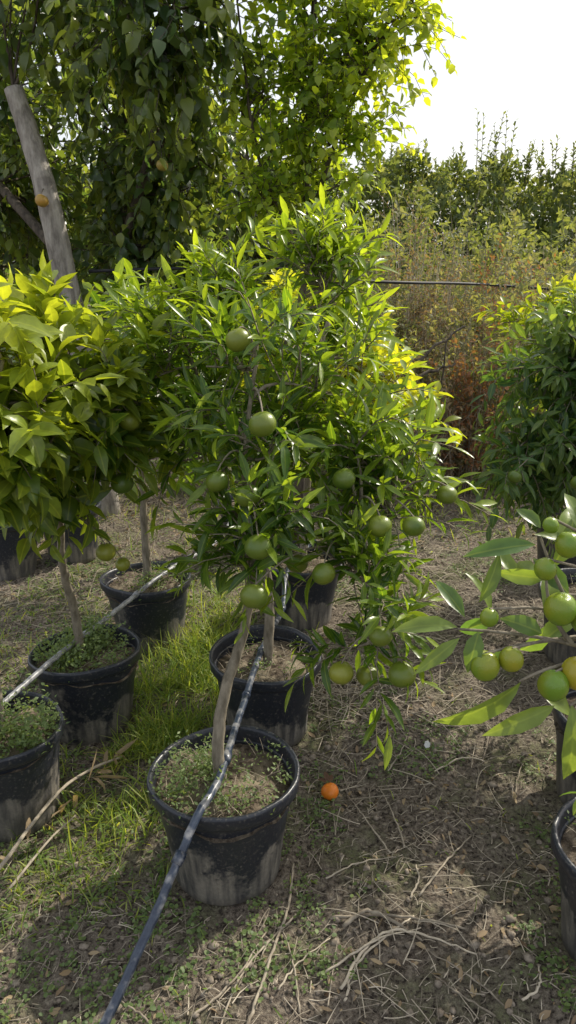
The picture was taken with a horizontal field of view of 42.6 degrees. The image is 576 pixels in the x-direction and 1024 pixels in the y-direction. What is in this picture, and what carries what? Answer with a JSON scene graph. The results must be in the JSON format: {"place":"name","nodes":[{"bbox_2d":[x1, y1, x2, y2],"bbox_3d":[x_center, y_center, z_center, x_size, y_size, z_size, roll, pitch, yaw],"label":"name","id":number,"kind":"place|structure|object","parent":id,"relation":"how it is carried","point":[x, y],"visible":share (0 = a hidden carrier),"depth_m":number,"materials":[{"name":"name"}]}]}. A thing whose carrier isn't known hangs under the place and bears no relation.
{"place":"outdoors","nodes":[
{"label":"outdoors","id":0,"kind":"place"},
{"bbox_2d":[0,278,575,1023],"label":"ground","id":1,"kind":"structure","parent":0,"point":[406,980],"depth_m":1.96,"materials":[{"name":"soil"}]},
{"bbox_2d":[0,526,36,581],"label":"plant pot","id":2,"kind":"object","parent":1,"relation":"on","point":[11,568],"visible":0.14,"depth_m":3.63,"materials":[{"name":"black plastic"}]},
{"bbox_2d":[0,673,68,842],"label":"plant pot","id":3,"kind":"object","parent":1,"relation":"on","point":[33,727],"visible":0.95,"depth_m":2.02,"materials":[{"name":"black plastic"}]},
{"bbox_2d":[0,260,126,739],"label":"lemon tree","id":4,"kind":"object","parent":3,"relation":"in","point":[37,428],"visible":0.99,"depth_m":1.60,"materials":[{"name":"green plant"}]},
{"bbox_2d":[0,0,117,328],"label":"persimmon tree","id":5,"kind":"object","parent":1,"relation":"on","point":[72,165],"visible":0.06,"depth_m":5.32,"materials":[{"name":"green plant"}]},
{"bbox_2d":[0,738,137,890],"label":"dry stalk","id":6,"kind":"object","parent":1,"relation":"on","point":[27,831],"visible":0.98,"depth_m":2.07,"materials":[{"name":"plant"}]},
{"bbox_2d":[43,501,101,564],"bbox_3d":[-1.156,0.090,3.933,0.342,0.327,0.341,-1,20,1],"label":"plant pot","id":7,"kind":"object","parent":1,"relation":"on","point":[86,556],"visible":0.14,"depth_m":3.86,"materials":[{"name":"black plastic"}]},
{"bbox_2d":[1,265,94,377],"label":"citrus tree","id":8,"kind":"object","parent":7,"relation":"in","point":[33,271],"visible":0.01,"depth_m":3.50,"materials":[{"name":"green plant"}]},
{"bbox_2d":[28,603,141,745],"bbox_3d":[-0.674,0.533,2.488,0.398,0.411,0.367,13,21,36],"label":"plant pot","id":9,"kind":"object","parent":1,"relation":"on","point":[93,689],"visible":0.88,"depth_m":2.40,"materials":[{"name":"black plastic"}]},
{"bbox_2d":[0,251,193,658],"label":"lemon tree","id":10,"kind":"object","parent":9,"relation":"in","point":[121,433],"visible":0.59,"depth_m":1.85,"materials":[{"name":"green plant"}]},
{"bbox_2d":[3,522,228,705],"bbox_3d":[-0.570,0.455,2.793,0.085,0.322,3.344,6,20,17],"label":"irrigation hose","id":11,"kind":"object","parent":1,"relation":"on","point":[45,666],"visible":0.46,"depth_m":2.42,"materials":[{"name":"black plastic"}]},
{"bbox_2d":[99,551,190,654],"bbox_3d":[-0.568,0.353,3.010,0.358,0.396,0.361,-16,24,-37],"label":"plant pot","id":12,"kind":"object","parent":1,"relation":"on","point":[148,613],"visible":0.77,"depth_m":2.92,"materials":[{"name":"black plastic"}]},
{"bbox_2d":[61,257,228,582],"bbox_3d":[-0.501,-0.242,2.721,0.705,1.316,0.738,0,19,0],"label":"citrus tree","id":13,"kind":"object","parent":12,"relation":"in","point":[119,276],"visible":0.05,"depth_m":2.62,"materials":[{"name":"green plant"}]},
{"bbox_2d":[0,0,305,516],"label":"persimmon tree","id":14,"kind":"object","parent":1,"relation":"on","point":[153,161],"visible":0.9,"depth_m":3.93,"materials":[{"name":"green plant"}]},
{"bbox_2d":[99,539,316,1023],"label":"irrigation hose","id":15,"kind":"object","parent":1,"relation":"on","point":[178,858],"visible":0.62,"depth_m":1.60,"materials":[{"name":"black plastic"}]},
{"bbox_2d":[144,725,301,905],"bbox_3d":[-0.162,0.747,1.873,0.399,0.363,0.372,1,20,3],"label":"plant pot","id":16,"kind":"object","parent":1,"relation":"on","point":[233,853],"visible":0.88,"depth_m":1.79,"materials":[{"name":"black plastic"}]},
{"bbox_2d":[145,240,507,777],"bbox_3d":[0.078,0.057,1.763,0.790,1.322,0.763,11,22,30],"label":"mandarin tree","id":17,"kind":"object","parent":16,"relation":"in","point":[377,466],"visible":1,"depth_m":1.61,"materials":[{"name":"green plant"}]},
{"bbox_2d":[216,493,279,554],"bbox_3d":[-0.201,0.048,3.971,0.364,0.350,0.360,-16,24,-37],"label":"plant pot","id":18,"kind":"object","parent":1,"relation":"on","point":[233,503],"visible":0.01,"depth_m":3.90,"materials":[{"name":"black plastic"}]},
{"bbox_2d":[174,256,274,467],"bbox_3d":[-0.184,-0.579,3.697,0.976,1.328,0.639,-6,19,-16],"label":"citrus tree","id":19,"kind":"object","parent":18,"relation":"in","point":[250,267],"depth_m":3.50,"materials":[{"name":"green plant"}]},
{"bbox_2d":[75,388,428,506],"bbox_3d":[-0.530,-0.447,4.963,2.597,0.736,1.559,-3,19,-10],"label":"wild shrub","id":20,"kind":"object","parent":1,"relation":"on","point":[203,480],"visible":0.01,"depth_m":4.96,"materials":[{"name":"green plant"}]},
{"bbox_2d":[209,624,321,746],"bbox_3d":[-0.070,0.575,2.435,0.363,0.324,0.368,7,20,24],"label":"plant pot","id":21,"kind":"object","parent":1,"relation":"on","point":[265,709],"visible":0.66,"depth_m":2.34,"materials":[{"name":"black plastic"}]},
{"bbox_2d":[93,182,403,665],"bbox_3d":[-0.113,-0.126,2.115,0.749,1.484,0.731,12,22,32],"label":"mandarin tree","id":22,"kind":"object","parent":21,"relation":"in","point":[317,263],"visible":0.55,"depth_m":1.92,"materials":[{"name":"green plant"}]},
{"bbox_2d":[170,22,379,419],"bbox_3d":[-0.208,-2.163,5.951,2.132,3.389,1.442,-8,20,-23],"label":"persimmon tree","id":23,"kind":"object","parent":1,"relation":"on","point":[235,238],"visible":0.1,"depth_m":5.76,"materials":[{"name":"green plant"}]},
{"bbox_2d":[0,479,572,1023],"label":"grass","id":24,"kind":"structure","parent":1,"relation":"on","point":[164,735],"depth_m":2.44,"materials":[{"name":"green plant"}]},
{"bbox_2d":[0,546,574,1023],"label":"soil clods","id":25,"kind":"object","parent":1,"relation":"on","point":[528,958],"visible":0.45,"depth_m":1.88,"materials":[{"name":"brown soil"}]},
{"bbox_2d":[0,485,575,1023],"bbox_3d":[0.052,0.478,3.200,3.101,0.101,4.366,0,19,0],"label":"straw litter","id":26,"kind":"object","parent":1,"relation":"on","point":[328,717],"visible":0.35,"depth_m":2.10,"materials":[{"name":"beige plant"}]},
{"bbox_2d":[0,529,575,1023],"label":"ground weeds","id":27,"kind":"object","parent":1,"relation":"on","point":[246,949],"visible":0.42,"depth_m":1.79,"materials":[{"name":"green plant"}]},
{"bbox_2d":[0,108,575,296],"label":"hedge","id":28,"kind":"object","parent":1,"relation":"on","point":[394,173],"visible":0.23,"depth_m":14.84,"materials":[{"name":"green plant"}]},
{"bbox_2d":[0,485,575,1023],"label":"leaf litter","id":29,"kind":"object","parent":1,"relation":"on","point":[420,945],"visible":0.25,"depth_m":1.89,"materials":[{"name":"brown plant"}]},
{"bbox_2d":[271,540,344,631],"bbox_3d":[0.059,0.314,3.221,0.359,0.334,0.366,-10,21,-24],"label":"plant pot","id":30,"kind":"object","parent":1,"relation":"on","point":[319,609],"visible":0.29,"depth_m":3.12,"materials":[{"name":"black plastic"}]},
{"bbox_2d":[189,268,466,555],"bbox_3d":[0.151,-0.310,2.958,1.099,1.293,0.700,5,19,15],"label":"citrus tree","id":31,"kind":"object","parent":30,"relation":"in","point":[381,351],"visible":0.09,"depth_m":2.75,"materials":[{"name":"green plant"}]},
{"bbox_2d":[97,543,541,1023],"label":"fallen twigs","id":32,"kind":"object","parent":1,"relation":"on","point":[363,912],"visible":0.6,"depth_m":1.71,"materials":[{"name":"brown wood"}]},
{"bbox_2d":[89,266,551,289],"bbox_3d":[0.959,-0.861,4.920,4.279,1.482,0.588,-8,20,-23],"label":"irrigation pipe","id":33,"kind":"object","parent":1,"relation":"on","point":[278,268],"visible":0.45,"depth_m":4.33,"materials":[{"name":"black plastic"}]},
{"bbox_2d":[318,771,338,799],"bbox_3d":[0.117,0.809,2.171,0.063,0.063,0.067,0,19,0],"label":"fallen orange","id":34,"kind":"object","parent":1,"relation":"on","point":[329,790],"visible":0.98,"depth_m":2.15,"materials":[{"name":"orange food"}]},
{"bbox_2d":[197,0,466,512],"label":"pear tree","id":35,"kind":"object","parent":1,"relation":"on","point":[330,84],"visible":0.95,"depth_m":3.66,"materials":[{"name":"green plant"}]},
{"bbox_2d":[255,177,521,419],"bbox_3d":[0.714,-1.961,7.099,3.259,2.247,2.399,0,19,0],"label":"wild shrub","id":36,"kind":"object","parent":1,"relation":"on","point":[402,212],"visible":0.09,"depth_m":6.69,"materials":[{"name":"plant"}]},
{"bbox_2d":[309,267,490,458],"bbox_3d":[0.724,-1.048,5.502,1.511,1.548,1.528,0,19,0],"label":"wild shrub","id":37,"kind":"object","parent":1,"relation":"on","point":[393,314],"visible":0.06,"depth_m":5.36,"materials":[{"name":"plant"}]},
{"bbox_2d":[382,326,465,509],"bbox_3d":[0.814,-0.509,4.441,0.534,1.170,0.085,-7,20,-20],"label":"dead branch","id":38,"kind":"object","parent":1,"relation":"on","point":[443,366],"visible":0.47,"depth_m":4.34,"materials":[{"name":"brown plant"}]},
{"bbox_2d":[364,182,489,463],"bbox_3d":[1.016,-1.411,5.667,0.974,2.115,1.152,0,19,0],"label":"dry brush","id":39,"kind":"object","parent":1,"relation":"on","point":[421,293],"visible":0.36,"depth_m":5.60,"materials":[{"name":"plant"}]},
{"bbox_2d":[424,741,429,747],"bbox_3d":[0.447,0.744,2.372,0.018,0.008,0.049,5,19,14],"label":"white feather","id":40,"kind":"object","parent":1,"relation":"on","point":[427,744],"visible":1,"depth_m":2.37,"materials":[{"name":"white"}]},
{"bbox_2d":[383,312,490,498],"bbox_3d":[0.792,-0.661,4.925,1.104,1.272,1.176,9,21,24],"label":"dry brush","id":41,"kind":"object","parent":1,"relation":"on","point":[448,471],"visible":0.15,"depth_m":4.81,"materials":[{"name":"plant"}]},
{"bbox_2d":[314,159,575,337],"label":"wild shrub","id":42,"kind":"object","parent":1,"relation":"on","point":[423,206],"visible":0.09,"depth_m":9.55,"materials":[{"name":"green plant"}]},
{"bbox_2d":[424,280,537,498],"bbox_3d":[1.240,-0.787,4.877,0.820,1.436,1.062,0,19,0],"label":"dry brush","id":43,"kind":"object","parent":1,"relation":"on","point":[469,390],"visible":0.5,"depth_m":4.74,"materials":[{"name":"plant"}]},
{"bbox_2d":[386,228,575,416],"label":"wild shrub","id":44,"kind":"object","parent":1,"relation":"on","point":[530,257],"visible":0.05,"depth_m":6.93,"materials":[{"name":"plant"}]},
{"bbox_2d":[396,217,575,494],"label":"wild shrub","id":45,"kind":"object","parent":1,"relation":"on","point":[522,288],"visible":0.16,"depth_m":5.10,"materials":[{"name":"plant"}]},
{"bbox_2d":[472,232,564,432],"bbox_3d":[1.955,-1.516,6.463,0.929,1.766,0.994,8,20,21],"label":"dry brush","id":46,"kind":"object","parent":1,"relation":"on","point":[487,272],"visible":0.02,"depth_m":6.34,"materials":[{"name":"plant"}]},
{"bbox_2d":[536,507,575,568],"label":"plant pot","id":47,"kind":"object","parent":1,"relation":"on","point":[540,553],"visible":0.06,"depth_m":3.67,"materials":[{"name":"black plastic"}]},
{"bbox_2d":[472,273,575,433],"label":"kumquat tree","id":48,"kind":"object","parent":47,"relation":"in","point":[517,314],"visible":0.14,"depth_m":3.30,"materials":[{"name":"green plant"}]},
{"bbox_2d":[538,568,575,663],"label":"plant pot","id":49,"kind":"object","parent":1,"relation":"on","point":[556,653],"visible":0.26,"depth_m":2.89,"materials":[{"name":"black plastic"}]},
{"bbox_2d":[454,280,575,558],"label":"kumquat tree","id":50,"kind":"object","parent":49,"relation":"in","point":[549,449],"visible":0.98,"depth_m":2.44,"materials":[{"name":"green plant"}]},
{"bbox_2d":[550,796,575,960],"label":"plant pot","id":51,"kind":"object","parent":1,"relation":"on","point":[562,837],"visible":0.99,"depth_m":1.68,"materials":[{"name":"black plastic"}]},
{"bbox_2d":[392,493,575,839],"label":"kumquat tree","id":52,"kind":"object","parent":51,"relation":"in","point":[558,608],"visible":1,"depth_m":0.84,"materials":[{"name":"green plant"}]},
{"bbox_2d":[552,688,575,803],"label":"plant pot","id":53,"kind":"object","parent":1,"relation":"on","point":[566,784],"visible":0.34,"depth_m":2.11,"materials":[{"name":"black plastic"}]},
{"bbox_2d":[0,0,575,265],"label":"sky","id":54,"kind":"structure","parent":0,"point":[518,56],"materials":[{"name":"white"}]}
]}

